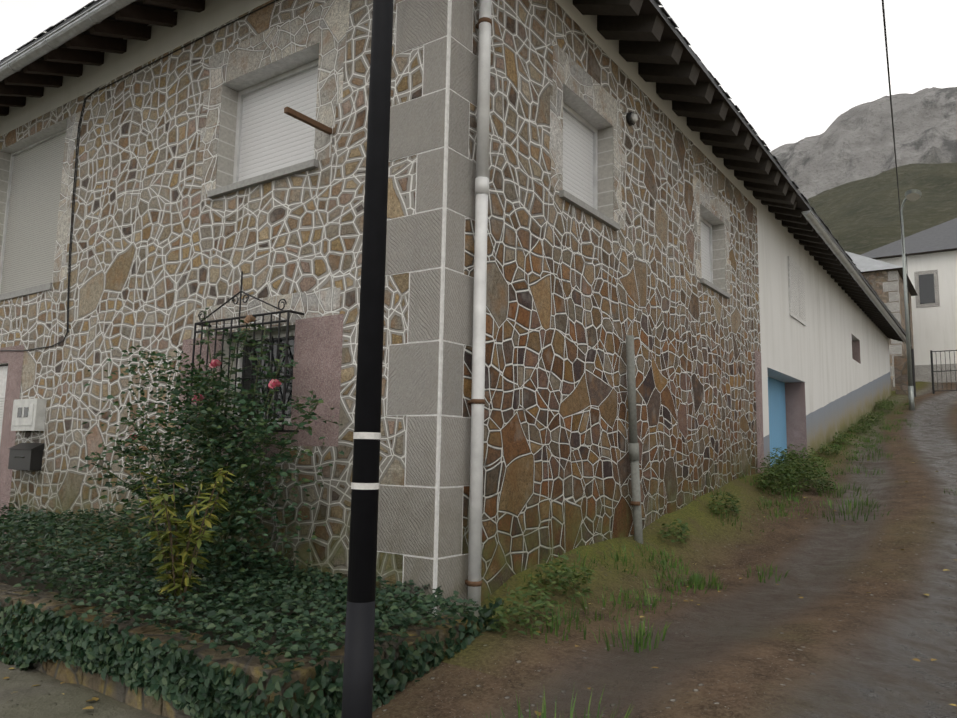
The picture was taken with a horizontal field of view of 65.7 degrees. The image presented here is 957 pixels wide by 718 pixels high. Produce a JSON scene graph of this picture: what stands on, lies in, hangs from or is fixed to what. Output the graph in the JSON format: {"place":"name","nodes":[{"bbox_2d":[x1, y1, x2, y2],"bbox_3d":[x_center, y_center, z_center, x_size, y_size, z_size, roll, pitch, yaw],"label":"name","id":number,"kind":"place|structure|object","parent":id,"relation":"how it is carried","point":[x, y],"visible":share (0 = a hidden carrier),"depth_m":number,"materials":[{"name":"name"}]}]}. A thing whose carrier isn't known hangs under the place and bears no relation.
{"place":"outdoors","nodes":[
{"label":"outdoors","id":0,"kind":"place"},
{"bbox_2d":[0,0,422,615],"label":"house wall","id":1,"kind":"structure","parent":0,"point":[162,250],"depth_m":7.58,"materials":[{"name":"brown stone"}]},
{"bbox_2d":[377,485,462,557],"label":"quoin block","id":2,"kind":"structure","parent":1,"relation":"attached to","point":[406,518],"depth_m":5.43,"materials":[{"name":"stone"}]},
{"bbox_2d":[385,209,464,274],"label":"quoin block","id":3,"kind":"structure","parent":1,"relation":"attached to","point":[413,242],"depth_m":5.68,"materials":[{"name":"stone"}]},
{"bbox_2d":[387,341,463,415],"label":"quoin block","id":4,"kind":"structure","parent":1,"relation":"attached to","point":[413,379],"depth_m":5.55,"materials":[{"name":"stone"}]},
{"bbox_2d":[405,416,470,485],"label":"quoin block","id":5,"kind":"structure","parent":1,"relation":"attached to","point":[421,451],"depth_m":5.46,"materials":[{"name":"stone"}]},
{"bbox_2d":[408,268,473,345],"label":"quoin block","id":6,"kind":"structure","parent":1,"relation":"attached to","point":[424,308],"depth_m":5.60,"materials":[{"name":"stone"}]},
{"bbox_2d":[0,381,956,717],"bbox_3d":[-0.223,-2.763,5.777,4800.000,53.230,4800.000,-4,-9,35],"label":"ground","id":7,"kind":"structure","parent":0,"point":[860,625],"depth_m":5.49,"materials":[{"name":"brown soil"}]},
{"bbox_2d":[0,43,318,417],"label":"house wall reveals","id":8,"kind":"object","parent":7,"relation":"on","point":[231,89],"visible":0.25,"depth_m":7.43,"materials":[{"name":"grey stone"}]},
{"bbox_2d":[0,366,7,442],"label":"door","id":9,"kind":"structure","parent":8,"relation":"attached to","point":[3,374],"depth_m":9.62,"materials":[{"name":"paint"}]},
{"bbox_2d":[0,282,51,300],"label":"sill","id":10,"kind":"structure","parent":8,"relation":"attached to","point":[27,291],"depth_m":9.38,"materials":[{"name":"stone"}]},
{"bbox_2d":[8,443,44,470],"bbox_3d":[-5.391,1.155,8.800,0.590,0.320,0.150,-4,-9,35],"label":"mailbox","id":11,"kind":"object","parent":8,"relation":"attached to","point":[25,456],"visible":1,"depth_m":8.69,"materials":[{"name":"black plastic"}]},
{"bbox_2d":[11,398,46,430],"bbox_3d":[-5.411,0.673,8.897,0.600,0.380,0.122,-4,-9,35],"label":"meter cabinet","id":12,"kind":"object","parent":8,"relation":"attached to","point":[28,414],"visible":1,"depth_m":8.78,"materials":[{"name":"white plastic"}]},
{"bbox_2d":[0,129,65,293],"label":"roller shutter","id":13,"kind":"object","parent":8,"relation":"attached to","point":[31,220],"depth_m":9.97,"materials":[{"name":"white plastic"}]},
{"bbox_2d":[52,111,80,282],"bbox_3d":[-5.971,-1.927,9.721,2.630,2.120,0.001,-4,-9,35],"label":"window surround","id":14,"kind":"object","parent":8,"relation":"attached to","point":[60,267],"visible":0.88,"depth_m":9.08,"materials":[{"name":"grey stone"}]},
{"bbox_2d":[0,0,277,350],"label":"service cable","id":15,"kind":"object","parent":8,"relation":"attached to","point":[73,199],"visible":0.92,"depth_m":8.84,"materials":[{"name":"black plastic"}]},
{"bbox_2d":[188,271,304,432],"bbox_3d":[-2.085,-0.065,6.612,1.322,1.430,0.181,-4,-9,35],"label":"window grille","id":16,"kind":"object","parent":8,"relation":"attached to","point":[231,327],"visible":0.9,"depth_m":6.46,"materials":[{"name":"black metal"}]},
{"bbox_2d":[207,159,318,198],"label":"sill","id":17,"kind":"structure","parent":8,"relation":"attached to","point":[268,177],"depth_m":6.81,"materials":[{"name":"stone"}]},
{"bbox_2d":[235,329,294,424],"bbox_3d":[-1.892,0.178,6.794,1.020,0.860,0.050,-4,-9,35],"label":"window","id":18,"kind":"structure","parent":8,"relation":"attached to","point":[291,341],"depth_m":6.82,"materials":[{"name":"black"}]},
{"bbox_2d":[240,336,292,417],"bbox_3d":[-1.906,0.165,6.775,0.900,0.760,0.016,-4,-9,35],"label":"pattern window","id":19,"kind":"structure","parent":18,"relation":"attached to","point":[290,376],"depth_m":6.78,"materials":[{"name":"metal"}]},
{"bbox_2d":[194,287,340,333],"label":"lintel","id":20,"kind":"structure","parent":8,"relation":"attached to","point":[318,303],"depth_m":6.52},
{"bbox_2d":[199,0,349,195],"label":"window surround","id":21,"kind":"object","parent":8,"relation":"attached to","point":[325,26],"visible":0.96,"depth_m":6.85,"materials":[{"name":"grey stone"}]},
{"bbox_2d":[233,59,317,182],"bbox_3d":[-1.884,-2.218,7.141,1.400,1.120,0.050,-4,-9,35],"label":"roller shutter","id":22,"kind":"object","parent":8,"relation":"attached to","point":[271,135],"depth_m":7.22,"materials":[{"name":"white plastic"}]},
{"bbox_2d":[284,106,331,134],"bbox_3d":[-1.420,-1.994,6.210,0.040,0.045,0.500,-4,-9,35],"label":"wooden pole","id":23,"kind":"object","parent":8,"relation":"attached to","point":[291,112],"visible":1,"depth_m":6.18,"materials":[{"name":"brown wood"}]},
{"bbox_2d":[0,0,756,207],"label":"house eaves band","id":24,"kind":"object","parent":8,"relation":"on","point":[192,25],"depth_m":8.64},
{"bbox_2d":[0,0,910,340],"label":"roof edge","id":25,"kind":"object","parent":24,"relation":"on","point":[654,8],"visible":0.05,"depth_m":8.83,"materials":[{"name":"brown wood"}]},
{"bbox_2d":[0,0,204,115],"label":"roof rafter tails","id":26,"kind":"object","parent":25,"relation":"attached to","point":[51,69],"visible":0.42,"depth_m":8.49,"materials":[{"name":"brown wood"}]},
{"bbox_2d":[0,0,135,80],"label":"zinc gutter","id":27,"kind":"object","parent":26,"relation":"attached to","point":[99,12],"visible":1,"depth_m":7.95,"materials":[{"name":"grey metal"}]},
{"bbox_2d":[573,0,903,341],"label":"rafter tails","id":28,"kind":"object","parent":25,"relation":"attached to","point":[642,43],"visible":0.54,"depth_m":9.82,"materials":[{"name":"brown wood"}]},
{"bbox_2d":[802,210,905,343],"bbox_3d":[11.144,-1.546,20.745,0.162,0.190,18.407,-4,-9,35],"label":"roof gutter","id":29,"kind":"object","parent":25,"relation":"attached to","point":[812,220],"visible":0.92,"depth_m":16.67,"materials":[{"name":"grey metal"}]},
{"bbox_2d":[389,89,468,160],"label":"quoin block","id":30,"kind":"structure","parent":8,"relation":"attached to","point":[417,125],"depth_m":5.80,"materials":[{"name":"stone"}]},
{"bbox_2d":[396,0,472,53],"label":"quoin block","id":31,"kind":"structure","parent":8,"relation":"attached to","point":[420,22],"depth_m":5.92,"materials":[{"name":"stone"}]},
{"bbox_2d":[416,148,475,219],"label":"quoin block","id":32,"kind":"structure","parent":8,"relation":"attached to","point":[461,176],"depth_m":5.71,"materials":[{"name":"stone"}]},
{"bbox_2d":[423,37,477,105],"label":"quoin block","id":33,"kind":"structure","parent":8,"relation":"attached to","point":[463,71],"depth_m":5.82,"materials":[{"name":"stone"}]},
{"bbox_2d":[127,466,234,622],"bbox_3d":[-1.949,1.222,4.923,0.907,1.009,0.628,0,-7,12],"label":"yellow shrub","id":34,"kind":"object","parent":7,"relation":"on","point":[180,533],"depth_m":4.86,"materials":[{"name":"yellow plant"}]},
{"bbox_2d":[70,308,343,595],"bbox_3d":[-2.396,0.635,5.934,2.675,2.412,1.499,-4,-9,35],"label":"rose bush","id":35,"kind":"object","parent":7,"relation":"on","point":[216,426],"depth_m":5.86,"materials":[{"name":"green plant"}]},
{"bbox_2d":[0,544,475,717],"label":"flowerbed rubble wall","id":36,"kind":"structure","parent":7,"relation":"on","point":[252,666],"depth_m":4.69,"materials":[{"name":"stone"}]},
{"bbox_2d":[0,502,503,717],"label":"ivy groundcover plant","id":37,"kind":"object","parent":7,"relation":"on","point":[54,636],"visible":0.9,"depth_m":4.64,"materials":[{"name":"green plant"}]},
{"bbox_2d":[341,0,393,717],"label":"utility pole","id":38,"kind":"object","parent":7,"relation":"on","point":[357,696],"depth_m":3.31,"materials":[{"name":"metal"}]},
{"bbox_2d":[0,314,763,542],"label":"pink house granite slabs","id":39,"kind":"structure","parent":7,"relation":"on","point":[317,352],"depth_m":6.29,"materials":[{"name":"pink stone"}]},
{"bbox_2d":[377,0,478,616],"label":"mortar joints","id":40,"kind":"object","parent":7,"relation":"on","point":[437,486],"visible":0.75,"depth_m":5.55,"materials":[{"name":"white paint"}]},
{"bbox_2d":[403,554,467,620],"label":"quoin block","id":41,"kind":"structure","parent":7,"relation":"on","point":[452,576],"depth_m":5.35,"materials":[{"name":"stone"}]},
{"bbox_2d":[3,456,956,715],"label":"fallen leaves","id":42,"kind":"object","parent":7,"relation":"on","point":[96,699],"visible":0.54,"depth_m":4.84,"materials":[{"name":"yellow plant"}]},
{"bbox_2d":[626,335,642,543],"bbox_3d":[1.692,1.071,7.996,0.109,2.648,0.342,-4,-9,35],"label":"pipe","id":43,"kind":"object","parent":7,"relation":"on","point":[634,459],"visible":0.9,"depth_m":7.95,"materials":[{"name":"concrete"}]},
{"bbox_2d":[486,399,894,637],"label":"bushes","id":44,"kind":"object","parent":7,"relation":"on","point":[789,471],"depth_m":9.47,"materials":[{"name":"green plant"}]},
{"bbox_2d":[466,400,955,717],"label":"grass tufts","id":45,"kind":"object","parent":7,"relation":"on","point":[695,579],"visible":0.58,"depth_m":7.07,"materials":[{"name":"plant"}]},
{"bbox_2d":[767,333,860,460],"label":"extension wall reveals","id":46,"kind":"object","parent":7,"relation":"on","point":[796,432],"visible":0.38,"depth_m":15.71,"materials":[{"name":"grey paint"}]},
{"bbox_2d":[845,251,917,390],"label":"stone outbuilding","id":47,"kind":"structure","parent":7,"relation":"on","point":[885,280],"depth_m":34.39,"materials":[{"name":"stone"}]},
{"bbox_2d":[894,355,907,394],"bbox_3d":[16.736,0.817,29.219,0.500,1.850,0.500,-4,-9,35],"label":"gate pier stone","id":48,"kind":"object","parent":7,"relation":"on","point":[901,375],"visible":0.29,"depth_m":29.05,"materials":[{"name":"brown stone"}]},
{"bbox_2d":[861,218,956,382],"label":"white house","id":49,"kind":"structure","parent":7,"relation":"on","point":[931,264],"depth_m":40.10,"materials":[{"name":"paint"}]},
{"bbox_2d":[901,189,921,410],"bbox_3d":[14.229,-1.876,23.998,0.557,7.233,1.208,-1,-7,15],"label":"street lamp","id":50,"kind":"object","parent":7,"relation":"on","point":[913,195],"visible":0.94,"depth_m":24.36,"materials":[{"name":"metal"}]},
{"bbox_2d":[882,0,913,386],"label":"overhead cable","id":51,"kind":"object","parent":50,"relation":"attached to","point":[883,11],"visible":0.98,"depth_m":12.15,"materials":[{"name":"black plastic"}]},
{"bbox_2d":[912,349,956,396],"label":"steel gate","id":52,"kind":"object","parent":7,"relation":"on","point":[933,371],"visible":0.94,"depth_m":29.32,"materials":[{"name":"metal"}]},
{"bbox_2d":[0,0,956,151],"label":"sky","id":53,"kind":"structure","parent":0,"point":[791,68],"materials":[{"name":"white"}]},
{"bbox_2d":[462,0,760,601],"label":"stone wall","id":54,"kind":"structure","parent":0,"point":[575,296],"depth_m":7.47,"materials":[{"name":"brown stone"}]},
{"bbox_2d":[465,0,491,617],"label":"drainpipe","id":55,"kind":"object","parent":54,"relation":"attached to","point":[473,582],"visible":0.98,"depth_m":5.69,"materials":[{"name":"plastic"}]},
{"bbox_2d":[563,83,725,290],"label":"house side wall reveals","id":56,"kind":"object","parent":54,"relation":"attached to","point":[572,100],"visible":0.3,"depth_m":8.23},
{"bbox_2d":[563,102,597,209],"bbox_3d":[0.976,-2.081,7.806,0.050,1.120,1.160,-4,-9,35],"label":"shutter window","id":57,"kind":"structure","parent":56,"relation":"attached to","point":[580,157],"depth_m":7.99,"materials":[{"name":"white plastic"}]},
{"bbox_2d":[548,36,624,230],"bbox_3d":[1.157,-2.262,7.702,0.001,1.460,1.779,-4,-9,35],"label":"surround","id":58,"kind":"object","parent":56,"relation":"attached to","point":[579,80],"visible":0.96,"depth_m":7.55,"materials":[{"name":"grey stone"}]},
{"bbox_2d":[559,190,619,230],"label":"sill","id":59,"kind":"structure","parent":56,"relation":"attached to","point":[586,208],"depth_m":7.50,"materials":[{"name":"stone"}]},
{"bbox_2d":[700,216,712,283],"bbox_3d":[3.304,-1.600,11.097,0.050,1.120,1.140,-4,-9,35],"label":"shutter window","id":60,"kind":"structure","parent":56,"relation":"attached to","point":[706,254],"depth_m":11.41,"materials":[{"name":"white plastic"}]},
{"bbox_2d":[693,174,730,293],"bbox_3d":[3.483,-1.781,10.990,0.001,1.460,1.739,-4,-9,35],"label":"surround","id":61,"kind":"object","parent":56,"relation":"attached to","point":[710,200],"visible":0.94,"depth_m":10.88,"materials":[{"name":"grey stone"}]},
{"bbox_2d":[700,278,729,298],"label":"sill","id":62,"kind":"structure","parent":56,"relation":"attached to","point":[713,287],"depth_m":10.79,"materials":[{"name":"stone"}]},
{"bbox_2d":[626,112,637,125],"bbox_3d":[1.787,-2.787,8.573,0.100,0.150,0.150,-4,-9,35],"label":"bulkhead light","id":63,"kind":"object","parent":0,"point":[631,118],"visible":1,"depth_m":8.54,"materials":[{"name":"black plastic"}]},
{"bbox_2d":[757,199,890,471],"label":"white wall","id":64,"kind":"structure","parent":0,"point":[844,389],"depth_m":16.94,"materials":[{"name":"white paint"}]},
{"bbox_2d":[768,377,786,466],"bbox_3d":[5.678,1.221,14.566,0.045,1.780,3.080,-4,-9,35],"label":"blue door","id":65,"kind":"structure","parent":64,"relation":"in","point":[777,415],"depth_m":15.20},
{"bbox_2d":[787,256,805,325],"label":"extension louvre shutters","id":66,"kind":"object","parent":64,"relation":"attached to","point":[796,288],"visible":1,"depth_m":15.34,"materials":[{"name":"white paint"}]},
{"bbox_2d":[770,87,956,254],"bbox_3d":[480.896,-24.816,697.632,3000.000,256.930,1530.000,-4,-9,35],"label":"mountain terrain","id":67,"kind":"structure","parent":0,"point":[841,171],"depth_m":447.40,"materials":[{"name":"grey stone"}]}
]}

